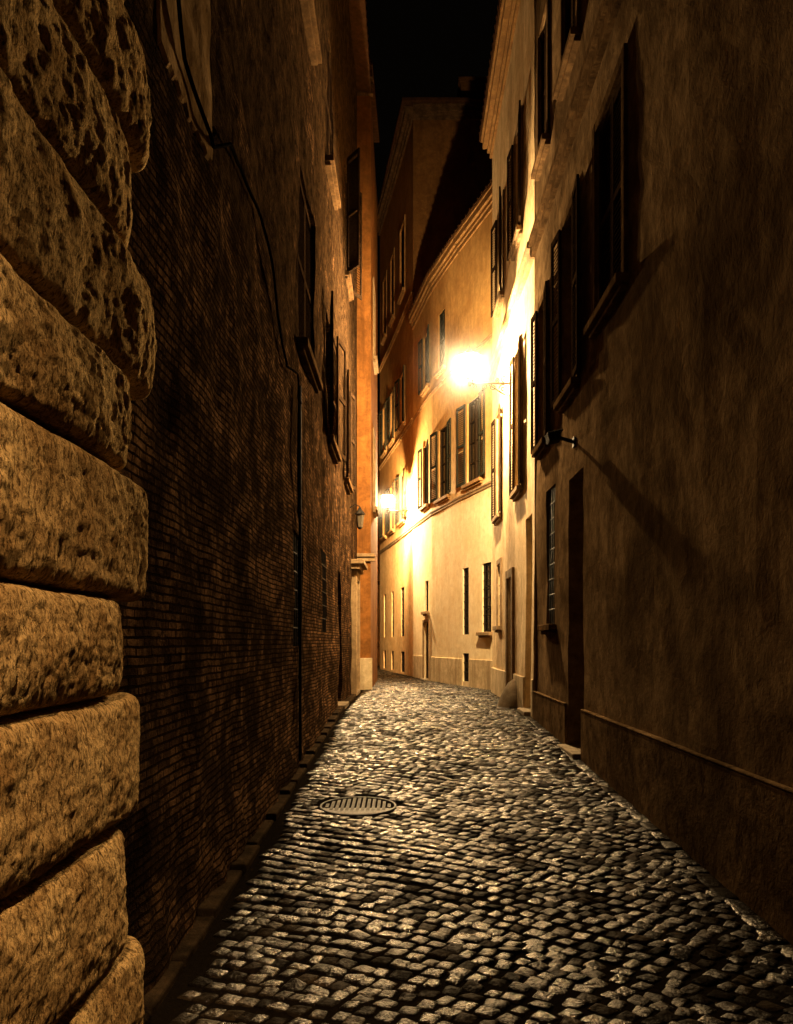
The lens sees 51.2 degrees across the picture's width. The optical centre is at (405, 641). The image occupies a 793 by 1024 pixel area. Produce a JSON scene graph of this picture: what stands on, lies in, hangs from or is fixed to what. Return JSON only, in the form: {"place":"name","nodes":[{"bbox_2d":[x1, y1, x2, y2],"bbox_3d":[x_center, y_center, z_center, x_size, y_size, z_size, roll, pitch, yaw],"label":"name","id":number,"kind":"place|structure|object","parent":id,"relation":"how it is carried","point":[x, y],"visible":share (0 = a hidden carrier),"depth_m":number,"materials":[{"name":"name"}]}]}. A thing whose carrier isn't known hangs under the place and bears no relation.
{"place":"outdoors","nodes":[
{"label":"outdoors","id":0,"kind":"place"},
{"bbox_2d":[338,701,348,708],"bbox_3d":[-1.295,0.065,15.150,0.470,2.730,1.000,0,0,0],"label":"doorstep","id":1,"kind":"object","parent":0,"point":[340,703],"depth_m":15.05,"materials":[{"name":"beige stone"}]},
{"bbox_2d":[365,0,498,413],"label":"sky","id":2,"kind":"structure","parent":0,"point":[417,48],"materials":[{"name":"black"}]},
{"bbox_2d":[148,665,792,1023],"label":"ground","id":3,"kind":"structure","parent":0,"point":[172,1006],"depth_m":4.44,"materials":[{"name":"grey stone"}]},
{"bbox_2d":[0,0,156,1023],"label":"rusticated palazzo","id":4,"kind":"structure","parent":3,"relation":"on","point":[78,346],"depth_m":2.38,"materials":[{"name":"stone"}]},
{"bbox_2d":[113,0,370,995],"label":"brick building","id":5,"kind":"structure","parent":3,"relation":"on","point":[241,648],"depth_m":5.93,"materials":[{"name":"brown brick"}]},
{"bbox_2d":[176,0,300,520],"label":"cable","id":6,"kind":"object","parent":5,"relation":"attached to","point":[191,81],"visible":1,"depth_m":5.95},
{"bbox_2d":[293,533,298,645],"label":"window","id":7,"kind":"structure","parent":5,"relation":"in","point":[295,554],"depth_m":9.20,"materials":[{"name":"black glass"}]},
{"bbox_2d":[296,179,322,392],"bbox_3d":[-1.225,-4.330,10.050,0.290,2.140,1.700,0,0,0],"label":"window","id":8,"kind":"structure","parent":5,"relation":"in","point":[303,263],"depth_m":9.99,"materials":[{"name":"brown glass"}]},
{"bbox_2d":[300,0,321,64],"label":"window","id":9,"kind":"structure","parent":5,"relation":"in","point":[307,6],"depth_m":10.13,"materials":[{"name":"beige glass"}]},
{"bbox_2d":[320,549,326,631],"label":"window","id":10,"kind":"structure","parent":5,"relation":"in","point":[323,557],"depth_m":12.46,"materials":[{"name":"black glass"}]},
{"bbox_2d":[325,30,340,209],"bbox_3d":[-1.165,-8.375,13.250,0.170,2.230,1.400,0,0,0],"label":"window","id":11,"kind":"structure","parent":5,"relation":"in","point":[330,166],"depth_m":13.19,"materials":[{"name":"brown glass"}]},
{"bbox_2d":[327,291,345,463],"bbox_3d":[-1.148,-4.075,13.299,0.216,2.130,2.390,0,0,0],"label":"window","id":12,"kind":"structure","parent":5,"relation":"in","point":[337,456],"depth_m":13.90,"materials":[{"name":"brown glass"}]},
{"bbox_2d":[344,369,354,494],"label":"window","id":13,"kind":"structure","parent":5,"relation":"in","point":[349,487],"depth_m":17.10,"materials":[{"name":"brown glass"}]},
{"bbox_2d":[345,147,361,301],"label":"window","id":14,"kind":"structure","parent":5,"relation":"in","point":[354,196],"depth_m":16.27,"materials":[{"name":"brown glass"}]},
{"bbox_2d":[351,570,359,695],"bbox_3d":[-1.295,-0.085,19.000,0.470,3.030,1.400,0,0,0],"label":"pilaster","id":15,"kind":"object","parent":5,"relation":"in","point":[355,583],"depth_m":18.30,"materials":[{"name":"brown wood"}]},
{"bbox_2d":[349,504,364,528],"bbox_3d":[-1.030,-2.715,17.900,0.351,0.550,0.217,0,0,0],"label":"hanging lantern","id":16,"kind":"object","parent":5,"relation":"attached to","point":[359,514],"visible":1,"depth_m":17.85,"materials":[{"name":"black metal"}]},
{"bbox_2d":[143,694,355,1023],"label":"kerb","id":17,"kind":"structure","parent":3,"relation":"on","point":[210,907],"depth_m":4.97,"materials":[{"name":"stone"}]},
{"bbox_2d":[357,59,378,689],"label":"orange house","id":18,"kind":"structure","parent":3,"relation":"on","point":[367,138],"depth_m":20.60,"materials":[{"name":"paint"}]},
{"bbox_2d":[373,427,378,517],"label":"window","id":19,"kind":"structure","parent":18,"relation":"in","point":[375,510],"depth_m":22.97,"materials":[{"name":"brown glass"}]},
{"bbox_2d":[373,277,378,374],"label":"window","id":20,"kind":"structure","parent":18,"relation":"in","point":[375,360],"depth_m":22.72,"materials":[{"name":"brown glass"}]},
{"bbox_2d":[377,413,379,664],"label":"distant house","id":21,"kind":"structure","parent":3,"relation":"on","point":[378,574],"depth_m":42.00,"materials":[{"name":"paint"}]},
{"bbox_2d":[377,608,378,648],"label":"window","id":22,"kind":"structure","parent":21,"relation":"in","point":[377,608],"depth_m":41.96,"materials":[{"name":"brown glass"}]},
{"bbox_2d":[377,529,378,569],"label":"window","id":23,"kind":"structure","parent":21,"relation":"in","point":[377,529],"depth_m":41.96,"materials":[{"name":"brown glass"}]},
{"bbox_2d":[377,459,378,498],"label":"window","id":24,"kind":"structure","parent":21,"relation":"in","point":[377,459],"depth_m":41.96,"materials":[{"name":"brown glass"}]},
{"bbox_2d":[377,77,491,676],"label":"tall orange building","id":25,"kind":"structure","parent":3,"relation":"on","point":[437,176],"depth_m":29.16,"materials":[{"name":"paint"}]},
{"bbox_2d":[379,491,386,540],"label":"window","id":26,"kind":"structure","parent":25,"relation":"in","point":[381,505],"depth_m":34.97,"materials":[{"name":"brown glass"}]},
{"bbox_2d":[379,402,386,458],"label":"window","id":27,"kind":"structure","parent":25,"relation":"in","point":[383,452],"depth_m":34.97,"materials":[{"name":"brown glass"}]},
{"bbox_2d":[380,270,386,344],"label":"window","id":28,"kind":"structure","parent":25,"relation":"in","point":[384,335],"depth_m":34.90,"materials":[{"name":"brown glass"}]},
{"bbox_2d":[385,594,385,636],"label":"window","id":29,"kind":"structure","parent":25,"relation":"in","point":[385,594],"depth_m":34.63,"materials":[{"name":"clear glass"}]},
{"bbox_2d":[386,481,394,534],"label":"window","id":30,"kind":"structure","parent":25,"relation":"in","point":[390,531],"depth_m":32.97,"materials":[{"name":"brown glass"}]},
{"bbox_2d":[386,387,394,447],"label":"window","id":31,"kind":"structure","parent":25,"relation":"in","point":[391,441],"depth_m":32.97,"materials":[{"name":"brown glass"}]},
{"bbox_2d":[388,247,394,327],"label":"window","id":32,"kind":"structure","parent":25,"relation":"in","point":[392,317],"depth_m":32.32,"materials":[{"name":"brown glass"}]},
{"bbox_2d":[392,591,393,636],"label":"window","id":33,"kind":"structure","parent":25,"relation":"in","point":[393,591],"depth_m":32.78,"materials":[{"name":"beige glass"}]},
{"bbox_2d":[392,651,393,669],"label":"window","id":34,"kind":"structure","parent":25,"relation":"in","point":[392,651],"depth_m":32.67,"materials":[{"name":"beige glass"}]},
{"bbox_2d":[381,490,410,518],"bbox_3d":[-0.323,-4.745,28.500,1.035,1.010,0.460,0,0,0],"label":"street lamp","id":35,"kind":"object","parent":25,"relation":"attached to","point":[387,494],"visible":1,"depth_m":28.48,"materials":[{"name":"black metal"}]},
{"bbox_2d":[394,467,405,527],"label":"window","id":36,"kind":"structure","parent":25,"relation":"in","point":[399,523],"depth_m":30.70,"materials":[{"name":"brown glass"}]},
{"bbox_2d":[394,365,405,433],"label":"window","id":37,"kind":"structure","parent":25,"relation":"in","point":[400,426],"depth_m":30.70,"materials":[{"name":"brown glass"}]},
{"bbox_2d":[397,215,404,304],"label":"window","id":38,"kind":"structure","parent":25,"relation":"in","point":[401,291],"depth_m":30.34,"materials":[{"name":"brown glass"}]},
{"bbox_2d":[402,587,403,636],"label":"window","id":39,"kind":"structure","parent":25,"relation":"in","point":[403,587],"depth_m":30.35,"materials":[{"name":"beige glass"}]},
{"bbox_2d":[402,652,404,671],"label":"window","id":40,"kind":"structure","parent":25,"relation":"in","point":[403,653],"depth_m":30.22,"materials":[{"name":"black glass"}]},
{"bbox_2d":[408,179,534,689],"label":"ochre building","id":41,"kind":"structure","parent":3,"relation":"on","point":[450,318],"depth_m":22.81,"materials":[{"name":"paint"}]},
{"bbox_2d":[418,439,429,512],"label":"window","id":42,"kind":"structure","parent":41,"relation":"in","point":[421,508],"depth_m":26.10,"materials":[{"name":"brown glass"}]},
{"bbox_2d":[418,324,429,396],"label":"window","id":43,"kind":"structure","parent":41,"relation":"in","point":[423,391],"depth_m":26.13,"materials":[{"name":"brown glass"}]},
{"bbox_2d":[421,581,428,615],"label":"window","id":44,"kind":"structure","parent":41,"relation":"in","point":[425,613],"depth_m":25.76,"materials":[{"name":"beige glass"}]},
{"bbox_2d":[420,619,429,680],"bbox_3d":[0.683,0.375,25.690,0.290,2.150,1.000,0,0,-10],"label":"door","id":45,"kind":"structure","parent":41,"relation":"in","point":[427,621],"depth_m":25.98,"materials":[{"name":"brown wood"}]},
{"bbox_2d":[430,418,450,505],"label":"window","id":46,"kind":"structure","parent":41,"relation":"in","point":[445,496],"depth_m":24.14,"materials":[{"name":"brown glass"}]},
{"bbox_2d":[434,309,446,378],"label":"window","id":47,"kind":"structure","parent":41,"relation":"in","point":[442,367],"depth_m":24.00,"materials":[{"name":"beige glass"}]},
{"bbox_2d":[464,568,468,633],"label":"window","id":48,"kind":"structure","parent":41,"relation":"in","point":[466,571],"depth_m":22.17,"materials":[{"name":"black glass"}]},
{"bbox_2d":[464,653,468,681],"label":"window","id":49,"kind":"structure","parent":41,"relation":"in","point":[466,655],"depth_m":22.17,"materials":[{"name":"black glass"}]},
{"bbox_2d":[456,387,484,490],"bbox_3d":[1.773,-5.155,21.405,0.245,2.290,1.996,0,0,-16],"label":"window","id":50,"kind":"structure","parent":41,"relation":"in","point":[475,432],"depth_m":21.69,"materials":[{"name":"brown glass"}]},
{"bbox_2d":[476,562,491,637],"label":"window","id":51,"kind":"structure","parent":41,"relation":"in","point":[487,633],"depth_m":20.65,"materials":[{"name":"black glass"}]},
{"bbox_2d":[479,0,534,717],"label":"cream stucco building","id":52,"kind":"structure","parent":3,"relation":"on","point":[507,133],"depth_m":15.58,"materials":[{"name":"beige paint"}]},
{"bbox_2d":[458,346,508,395],"bbox_3d":[1.548,-5.275,16.150,1.035,1.010,0.460,0,0,0],"label":"street lamp","id":53,"kind":"object","parent":52,"relation":"attached to","point":[469,354],"visible":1,"depth_m":16.14,"materials":[{"name":"black metal"}]},
{"bbox_2d":[491,402,501,525],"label":"window","id":54,"kind":"structure","parent":52,"relation":"in","point":[497,422],"depth_m":18.50,"materials":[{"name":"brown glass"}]},
{"bbox_2d":[492,557,501,632],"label":"window","id":55,"kind":"structure","parent":52,"relation":"in","point":[497,628],"depth_m":17.87,"materials":[{"name":"beige glass"}]},
{"bbox_2d":[491,186,504,317],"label":"window","id":56,"kind":"structure","parent":52,"relation":"in","point":[499,255],"depth_m":17.86,"materials":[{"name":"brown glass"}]},
{"bbox_2d":[505,567,514,686],"bbox_3d":[2.055,-0.015,16.150,0.080,2.810,1.040,0,0,0],"label":"door","id":57,"kind":"structure","parent":52,"relation":"in","point":[509,574],"depth_m":15.67,"materials":[{"name":"brown wood"}]},
{"bbox_2d":[507,100,522,260],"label":"window","id":58,"kind":"structure","parent":52,"relation":"in","point":[516,234],"depth_m":15.34,"materials":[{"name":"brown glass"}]},
{"bbox_2d":[509,333,522,501],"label":"window","id":59,"kind":"structure","parent":52,"relation":"in","point":[517,490],"depth_m":15.30,"materials":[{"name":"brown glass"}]},
{"bbox_2d":[517,708,530,715],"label":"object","id":60,"kind":"structure","parent":52,"relation":"in","point":[524,711],"depth_m":13.64,"materials":[{"name":"beige stone"}]},
{"bbox_2d":[497,680,517,707],"bbox_3d":[1.909,0.985,15.203,0.499,0.590,0.650,0,0,0],"label":"guard stone","id":61,"kind":"object","parent":3,"relation":"on","point":[508,697],"visible":0.65,"depth_m":15.00,"materials":[{"name":"stone"}]},
{"bbox_2d":[528,0,792,944],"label":"brown stucco building","id":62,"kind":"structure","parent":3,"relation":"on","point":[660,242],"depth_m":6.43,"materials":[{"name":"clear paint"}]},
{"bbox_2d":[531,280,550,459],"bbox_3d":[2.045,-4.010,12.350,0.170,2.400,1.400,0,0,0],"label":"window","id":63,"kind":"structure","parent":62,"relation":"in","point":[540,447],"depth_m":12.34,"materials":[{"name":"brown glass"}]},
{"bbox_2d":[531,0,550,180],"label":"window","id":64,"kind":"structure","parent":62,"relation":"in","point":[543,146],"depth_m":12.36,"materials":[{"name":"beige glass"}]},
{"bbox_2d":[537,485,556,634],"bbox_3d":[2.045,-1.153,11.800,0.170,2.087,1.000,0,0,0],"label":"window","id":65,"kind":"structure","parent":62,"relation":"in","point":[551,628],"depth_m":11.86,"materials":[{"name":"grey glass"}]},
{"bbox_2d":[545,429,575,447],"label":"security camera","id":66,"kind":"structure","parent":62,"relation":"attached to","point":[553,437],"depth_m":10.07,"materials":[{"name":"black metal"}]},
{"bbox_2d":[551,174,579,413],"bbox_3d":[2.045,-4.260,10.375,0.170,2.500,1.700,0,0,0],"label":"window","id":67,"kind":"structure","parent":62,"relation":"in","point":[566,394],"depth_m":10.57,"materials":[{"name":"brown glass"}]},
{"bbox_2d":[553,0,580,100],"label":"window","id":68,"kind":"structure","parent":62,"relation":"in","point":[572,7],"depth_m":10.40,"materials":[{"name":"beige glass"}]},
{"bbox_2d":[558,744,580,758],"bbox_3d":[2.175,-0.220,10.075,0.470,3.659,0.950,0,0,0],"label":"doorstep","id":69,"kind":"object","parent":62,"relation":"in","point":[573,751],"depth_m":9.99,"materials":[{"name":"beige stone"}]},
{"bbox_2d":[583,43,628,338],"bbox_3d":[2.125,-4.460,8.400,0.330,2.300,1.400,0,0,0],"label":"window","id":70,"kind":"structure","parent":62,"relation":"in","point":[617,209],"depth_m":8.37,"materials":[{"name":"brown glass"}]},
{"bbox_2d":[169,666,792,1023],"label":"road","id":71,"kind":"structure","parent":0,"point":[425,699],"depth_m":5.08,"materials":[{"name":"grey stone"}]},
{"bbox_2d":[320,796,395,815],"bbox_3d":[-0.420,1.472,7.400,0.690,0.054,0.690,0,0,0],"label":"manhole cover","id":72,"kind":"object","parent":71,"relation":"on","point":[356,811],"visible":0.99,"depth_m":7.31,"materials":[{"name":"metal"}]}
]}

